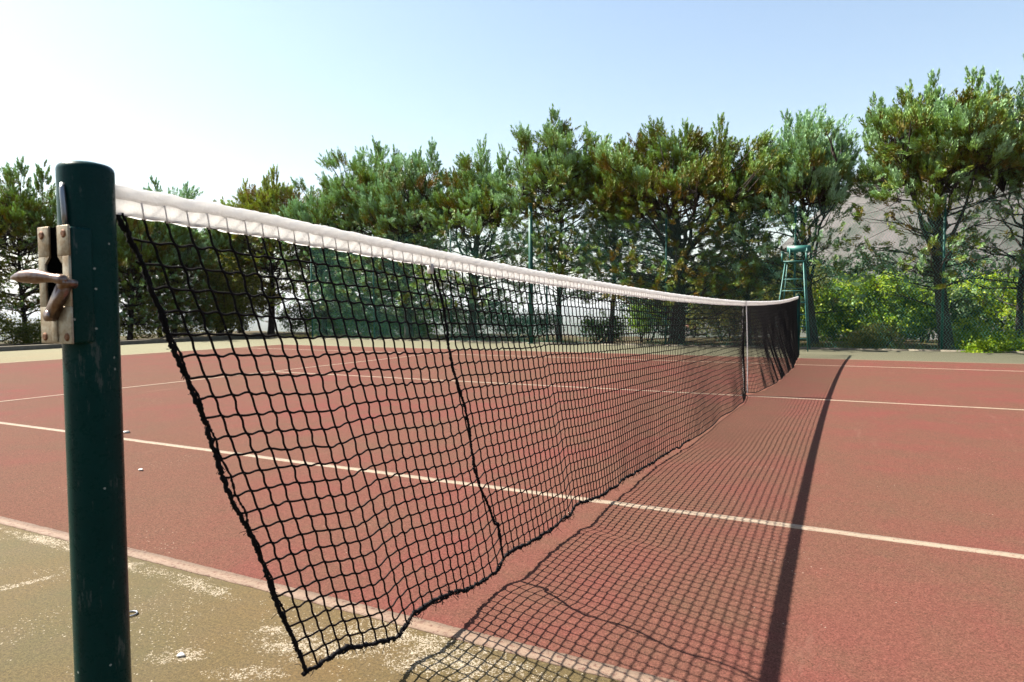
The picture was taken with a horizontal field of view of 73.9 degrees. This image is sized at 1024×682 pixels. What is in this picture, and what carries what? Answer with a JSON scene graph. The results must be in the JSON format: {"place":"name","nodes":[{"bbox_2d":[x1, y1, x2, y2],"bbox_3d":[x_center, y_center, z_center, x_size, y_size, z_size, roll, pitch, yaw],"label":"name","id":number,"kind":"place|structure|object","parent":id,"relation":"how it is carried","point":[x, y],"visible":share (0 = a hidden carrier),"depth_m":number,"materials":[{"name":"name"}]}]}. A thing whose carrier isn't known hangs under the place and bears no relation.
{"place":"outdoors","nodes":[
{"label":"outdoors","id":0,"kind":"place"},
{"bbox_2d":[0,109,1023,349],"bbox_3d":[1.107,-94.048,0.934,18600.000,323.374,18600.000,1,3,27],"label":"ground","id":1,"kind":"structure","parent":0,"point":[860,201],"depth_m":453.93,"materials":[{"name":"soil"}]},
{"bbox_2d":[0,221,39,317],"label":"cypress tree","id":2,"kind":"object","parent":1,"relation":"on","point":[3,266],"visible":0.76,"depth_m":18.59,"materials":[{"name":"green plant"}]},
{"bbox_2d":[0,319,41,343],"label":"bush","id":3,"kind":"object","parent":1,"relation":"on","point":[25,333],"visible":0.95,"depth_m":18.51,"materials":[{"name":"green plant"}]},
{"bbox_2d":[0,156,56,326],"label":"cypress tree","id":4,"kind":"object","parent":1,"relation":"on","point":[18,209],"visible":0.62,"depth_m":19.27,"materials":[{"name":"green plant"}]},
{"bbox_2d":[25,197,160,312],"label":"cypress tree","id":5,"kind":"object","parent":1,"relation":"on","point":[35,263],"visible":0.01,"depth_m":20.18,"materials":[{"name":"green plant"}]},
{"bbox_2d":[0,306,235,341],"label":"bush","id":6,"kind":"object","parent":1,"relation":"on","point":[141,333],"visible":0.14,"depth_m":21.60,"materials":[{"name":"green plant"}]},
{"bbox_2d":[0,334,264,350],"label":"kerb","id":7,"kind":"structure","parent":1,"relation":"on","point":[47,346],"depth_m":17.70,"materials":[{"name":"concrete"}]},
{"bbox_2d":[116,216,203,339],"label":"cypress tree","id":8,"kind":"object","parent":1,"relation":"on","point":[127,258],"visible":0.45,"depth_m":20.46,"materials":[{"name":"green plant"}]},
{"bbox_2d":[119,175,223,337],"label":"cypress tree","id":9,"kind":"object","parent":1,"relation":"on","point":[191,193],"visible":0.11,"depth_m":22.43,"materials":[{"name":"green plant"}]},
{"bbox_2d":[118,189,227,337],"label":"cypress tree","id":10,"kind":"object","parent":1,"relation":"on","point":[190,255],"visible":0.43,"depth_m":21.28,"materials":[{"name":"green plant"}]},
{"bbox_2d":[183,199,265,332],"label":"cypress tree","id":11,"kind":"object","parent":1,"relation":"on","point":[220,237],"visible":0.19,"depth_m":22.81,"materials":[{"name":"green plant"}]},
{"bbox_2d":[188,247,267,336],"bbox_3d":[-9.468,-1.544,22.348,3.050,3.038,2.181,1,3,27],"label":"bush","id":12,"kind":"object","parent":1,"relation":"on","point":[238,286],"visible":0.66,"depth_m":22.02,"materials":[{"name":"green plant"}]},
{"bbox_2d":[203,232,296,332],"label":"cypress tree","id":13,"kind":"object","parent":1,"relation":"on","point":[254,319],"visible":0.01,"depth_m":26.22,"materials":[{"name":"green plant"}]},
{"bbox_2d":[202,164,334,336],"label":"cypress tree","id":14,"kind":"object","parent":1,"relation":"on","point":[263,197],"visible":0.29,"depth_m":22.90,"materials":[{"name":"green plant"}]},
{"bbox_2d":[252,171,372,335],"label":"cypress tree","id":15,"kind":"object","parent":1,"relation":"on","point":[302,211],"visible":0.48,"depth_m":21.56,"materials":[{"name":"green plant"}]},
{"bbox_2d":[284,212,383,333],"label":"cypress tree","id":16,"kind":"object","parent":1,"relation":"on","point":[326,281],"visible":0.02,"depth_m":25.70,"materials":[{"name":"green plant"}]},
{"bbox_2d":[303,135,431,336],"bbox_3d":[-4.441,-3.264,21.820,4.434,6.576,4.433,1,3,27],"label":"cypress tree","id":17,"kind":"object","parent":1,"relation":"on","point":[337,187],"visible":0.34,"depth_m":21.12,"materials":[{"name":"green plant"}]},
{"bbox_2d":[302,306,438,336],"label":"bush","id":18,"kind":"object","parent":1,"relation":"on","point":[361,323],"visible":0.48,"depth_m":22.05,"materials":[{"name":"green plant"}]},
{"bbox_2d":[348,191,449,330],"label":"cypress tree","id":19,"kind":"object","parent":1,"relation":"on","point":[411,280],"visible":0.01,"depth_m":25.24,"materials":[{"name":"green plant"}]},
{"bbox_2d":[277,293,521,335],"bbox_3d":[-4.519,-0.946,24.098,10.953,1.627,2.210,1,3,27],"label":"bush","id":20,"kind":"object","parent":1,"relation":"on","point":[300,322],"visible":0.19,"depth_m":23.50,"materials":[{"name":"green plant"}]},
{"bbox_2d":[331,137,468,337],"bbox_3d":[-3.155,-2.877,20.134,4.232,5.989,4.226,1,3,27],"label":"cypress tree","id":21,"kind":"object","parent":1,"relation":"on","point":[383,203],"visible":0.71,"depth_m":19.51,"materials":[{"name":"green plant"}]},
{"bbox_2d":[396,133,554,340],"bbox_3d":[-0.932,-2.737,18.913,4.330,5.839,4.082,1,3,27],"label":"cypress tree","id":22,"kind":"object","parent":1,"relation":"on","point":[479,200],"visible":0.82,"depth_m":18.39,"materials":[{"name":"green plant"}]},
{"bbox_2d":[0,338,1023,681],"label":"court surround","id":23,"kind":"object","parent":1,"relation":"on","point":[216,630],"visible":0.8,"depth_m":1.88,"materials":[{"name":"green paint"}]},
{"bbox_2d":[10,161,131,681],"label":"net post","id":24,"kind":"object","parent":23,"relation":"on","point":[75,276],"visible":1,"depth_m":0.99,"materials":[{"name":"green metal"}]},
{"bbox_2d":[115,184,798,676],"bbox_3d":[2.365,0.011,6.681,0.225,1.080,12.820,1,3,27],"label":"tennis net","id":25,"kind":"object","parent":24,"relation":"attached to","point":[775,320],"visible":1,"depth_m":1.84,"materials":[{"name":"black fabric"}]},
{"bbox_2d":[740,301,747,395],"bbox_3d":[2.294,0.076,6.721,0.066,0.937,0.060,1,3,27],"label":"strap","id":26,"kind":"object","parent":25,"relation":"attached to","point":[747,348],"visible":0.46,"depth_m":6.71,"materials":[{"name":"white fabric"}]},
{"bbox_2d":[129,610,137,616],"bbox_3d":[-1.103,0.789,1.972,0.039,0.005,0.039,1,3,27],"label":"metal ring","id":27,"kind":"object","parent":23,"relation":"on","point":[136,611],"visible":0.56,"depth_m":1.98,"materials":[{"name":"grey metal"}]},
{"bbox_2d":[177,652,184,656],"bbox_3d":[-0.841,0.798,1.734,0.021,0.009,0.017,0,3,5],"label":"pebble","id":28,"kind":"object","parent":23,"relation":"on","point":[181,654],"visible":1,"depth_m":1.73,"materials":[{"name":"white stone"}]},
{"bbox_2d":[0,345,1023,681],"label":"court surface","id":29,"kind":"object","parent":23,"relation":"on","point":[682,597],"depth_m":3.07,"materials":[{"name":"red paint"}]},
{"bbox_2d":[9,348,223,362],"bbox_3d":[-8.287,0.341,12.153,0.062,0.003,8.172,1,3,27],"label":"baseline","id":30,"kind":"object","parent":29,"relation":"on","point":[130,354],"visible":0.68,"depth_m":13.70,"materials":[{"name":"beige paint"}]},
{"bbox_2d":[0,372,264,401],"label":"service line","id":31,"kind":"object","parent":29,"relation":"on","point":[124,387],"visible":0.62,"depth_m":7.77,"materials":[{"name":"beige paint"}]},
{"bbox_2d":[0,516,678,681],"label":"sideline","id":32,"kind":"object","parent":29,"relation":"on","point":[605,670],"visible":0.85,"depth_m":1.90,"materials":[{"name":"paint"}]},
{"bbox_2d":[278,354,426,370],"bbox_3d":[-2.467,0.339,11.487,0.063,0.003,4.056,1,3,27],"label":"service line","id":33,"kind":"object","parent":29,"relation":"on","point":[344,363],"visible":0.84,"depth_m":10.90,"materials":[{"name":"beige paint"}]},
{"bbox_2d":[0,422,1023,558],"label":"sideline","id":34,"kind":"object","parent":29,"relation":"on","point":[916,542],"visible":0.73,"depth_m":2.93,"materials":[{"name":"beige paint"}]},
{"bbox_2d":[261,348,1004,370],"bbox_3d":[4.168,0.353,10.404,23.770,0.003,0.063,1,3,27],"label":"sideline","id":35,"kind":"object","parent":29,"relation":"on","point":[693,361],"visible":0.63,"depth_m":10.75,"materials":[{"name":"beige paint"}]},
{"bbox_2d":[271,371,1023,409],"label":"service line","id":36,"kind":"object","parent":29,"relation":"on","point":[709,393],"visible":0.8,"depth_m":6.58,"materials":[{"name":"beige paint"}]},
{"bbox_2d":[309,345,1009,363],"bbox_3d":[4.792,0.291,11.622,23.770,0.003,0.063,1,3,27],"label":"sideline","id":37,"kind":"object","parent":29,"relation":"on","point":[696,355],"visible":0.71,"depth_m":11.49,"materials":[{"name":"paint"}]},
{"bbox_2d":[527,203,533,343],"bbox_3d":[0.463,-1.635,16.816,0.180,3.500,0.180,1,3,27],"label":"lamp pole","id":38,"kind":"object","parent":23,"relation":"on","point":[530,232],"visible":0.67,"depth_m":16.75,"materials":[{"name":"grey metal"}]},
{"bbox_2d":[772,245,810,351],"bbox_3d":[5.648,-0.872,13.727,0.682,2.117,0.863,1,3,27],"label":"umpire chair","id":39,"kind":"object","parent":23,"relation":"on","point":[806,249],"visible":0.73,"depth_m":13.73,"materials":[{"name":"teal metal"}]},
{"bbox_2d":[796,295,800,354],"bbox_3d":[5.219,-0.298,12.427,0.094,1.097,0.132,1,3,27],"label":"net post","id":40,"kind":"object","parent":23,"relation":"on","point":[798,313],"visible":0.63,"depth_m":12.37,"materials":[{"name":"metal"}]},
{"bbox_2d":[483,305,564,340],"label":"bush","id":41,"kind":"object","parent":1,"relation":"on","point":[508,328],"visible":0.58,"depth_m":19.68,"materials":[{"name":"green plant"}]},
{"bbox_2d":[488,103,633,342],"bbox_3d":[1.269,-2.959,17.648,3.689,6.388,3.592,1,3,27],"label":"cypress tree","id":42,"kind":"object","parent":1,"relation":"on","point":[552,173],"visible":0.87,"depth_m":17.15,"materials":[{"name":"green plant"}]},
{"bbox_2d":[574,311,631,343],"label":"bush","id":43,"kind":"object","parent":1,"relation":"on","point":[587,328],"visible":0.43,"depth_m":18.02,"materials":[{"name":"green plant"}]},
{"bbox_2d":[548,135,664,343],"bbox_3d":[2.708,-2.483,17.482,3.126,5.504,3.118,2,4,39],"label":"cypress tree","id":44,"kind":"object","parent":1,"relation":"on","point":[593,174],"visible":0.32,"depth_m":16.94,"materials":[{"name":"green plant"}]},
{"bbox_2d":[261,337,1023,352],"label":"kerb","id":45,"kind":"structure","parent":1,"relation":"on","point":[698,346],"depth_m":15.01,"materials":[{"name":"concrete"}]},
{"bbox_2d":[624,277,670,341],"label":"bush","id":46,"kind":"object","parent":1,"relation":"on","point":[644,320],"visible":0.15,"depth_m":18.89,"materials":[{"name":"green plant"}]},
{"bbox_2d":[310,193,1023,350],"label":"chain link fence","id":47,"kind":"object","parent":1,"relation":"on","point":[795,270],"visible":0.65,"depth_m":14.63,"materials":[{"name":"green metal"}]},
{"bbox_2d":[565,112,790,344],"bbox_3d":[3.881,-2.547,16.218,5.447,5.706,4.472,1,3,27],"label":"cypress tree","id":48,"kind":"object","parent":1,"relation":"on","point":[685,173],"visible":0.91,"depth_m":15.50,"materials":[{"name":"green plant"}]},
{"bbox_2d":[615,263,751,336],"bbox_3d":[5.715,-1.388,21.098,5.244,2.662,1.798,1,3,27],"label":"bush","id":49,"kind":"object","parent":1,"relation":"on","point":[695,332],"visible":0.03,"depth_m":21.38,"materials":[{"name":"green plant"}]},
{"bbox_2d":[671,138,808,345],"bbox_3d":[5.483,-2.247,16.088,3.336,5.047,3.160,-3,4,-41],"label":"cypress tree","id":50,"kind":"object","parent":1,"relation":"on","point":[741,176],"visible":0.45,"depth_m":15.54,"materials":[{"name":"green plant"}]},
{"bbox_2d":[685,251,814,340],"bbox_3d":[6.283,-1.243,18.631,3.694,2.598,1.867,1,3,27],"label":"bush","id":51,"kind":"object","parent":1,"relation":"on","point":[715,317],"visible":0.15,"depth_m":18.62,"materials":[{"name":"green plant"}]},
{"bbox_2d":[744,257,839,337],"bbox_3d":[7.261,-1.102,17.821,2.635,2.381,1.678,1,3,27],"label":"bush","id":52,"kind":"object","parent":1,"relation":"on","point":[813,287],"visible":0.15,"depth_m":17.48,"materials":[{"name":"green plant"}]},
{"bbox_2d":[720,102,887,345],"bbox_3d":[6.291,-2.408,14.961,3.570,5.464,3.326,0,3,16],"label":"cypress tree","id":53,"kind":"object","parent":1,"relation":"on","point":[814,165],"visible":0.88,"depth_m":14.40,"materials":[{"name":"green plant"}]},
{"bbox_2d":[714,244,1014,339],"bbox_3d":[9.450,-1.339,18.977,7.626,2.729,1.831,1,3,27],"label":"bush","id":54,"kind":"object","parent":1,"relation":"on","point":[961,268],"visible":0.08,"depth_m":18.20,"materials":[{"name":"green plant"}]},
{"bbox_2d":[841,317,902,348],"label":"bush","id":55,"kind":"object","parent":1,"relation":"on","point":[871,342],"visible":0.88,"depth_m":14.13,"materials":[{"name":"green plant"}]},
{"bbox_2d":[800,265,950,341],"bbox_3d":[8.785,-0.864,16.852,3.511,1.992,1.746,1,3,27],"label":"bush","id":56,"kind":"object","parent":1,"relation":"on","point":[890,313],"visible":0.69,"depth_m":16.57,"materials":[{"name":"green plant"}]},
{"bbox_2d":[809,65,1023,349],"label":"pine tree","id":57,"kind":"object","parent":1,"relation":"on","point":[969,125],"visible":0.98,"depth_m":13.05,"materials":[{"name":"green plant"}]},
{"bbox_2d":[882,271,998,341],"bbox_3d":[10.372,-0.832,16.657,2.640,1.921,1.530,1,3,27],"label":"bush","id":58,"kind":"object","parent":1,"relation":"on","point":[952,312],"visible":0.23,"depth_m":16.34,"materials":[{"name":"green plant"}]},
{"bbox_2d":[951,313,995,349],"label":"bush","id":59,"kind":"object","parent":1,"relation":"on","point":[972,323],"visible":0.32,"depth_m":13.83,"materials":[{"name":"green plant"}]},
{"bbox_2d":[930,53,1023,338],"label":"pine tree","id":60,"kind":"object","parent":1,"relation":"on","point":[1011,173],"visible":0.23,"depth_m":13.91,"materials":[{"name":"green plant"}]},
{"bbox_2d":[937,319,1023,352],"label":"ground cover","id":61,"kind":"object","parent":1,"relation":"on","point":[988,347],"visible":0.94,"depth_m":12.97,"materials":[{"name":"green plant"}]},
{"bbox_2d":[947,265,1023,337],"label":"bush","id":62,"kind":"object","parent":1,"relation":"on","point":[1003,309],"visible":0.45,"depth_m":16.22,"materials":[{"name":"green plant"}]},
{"bbox_2d":[0,0,1023,313],"label":"sky","id":63,"kind":"structure","parent":0,"point":[210,95],"materials":[{"name":"blue"}]},
{"bbox_2d":[273,332,1014,350],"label":"grass","id":64,"kind":"structure","parent":0,"point":[874,346],"depth_m":16.41,"materials":[{"name":"green plant"}]}
]}

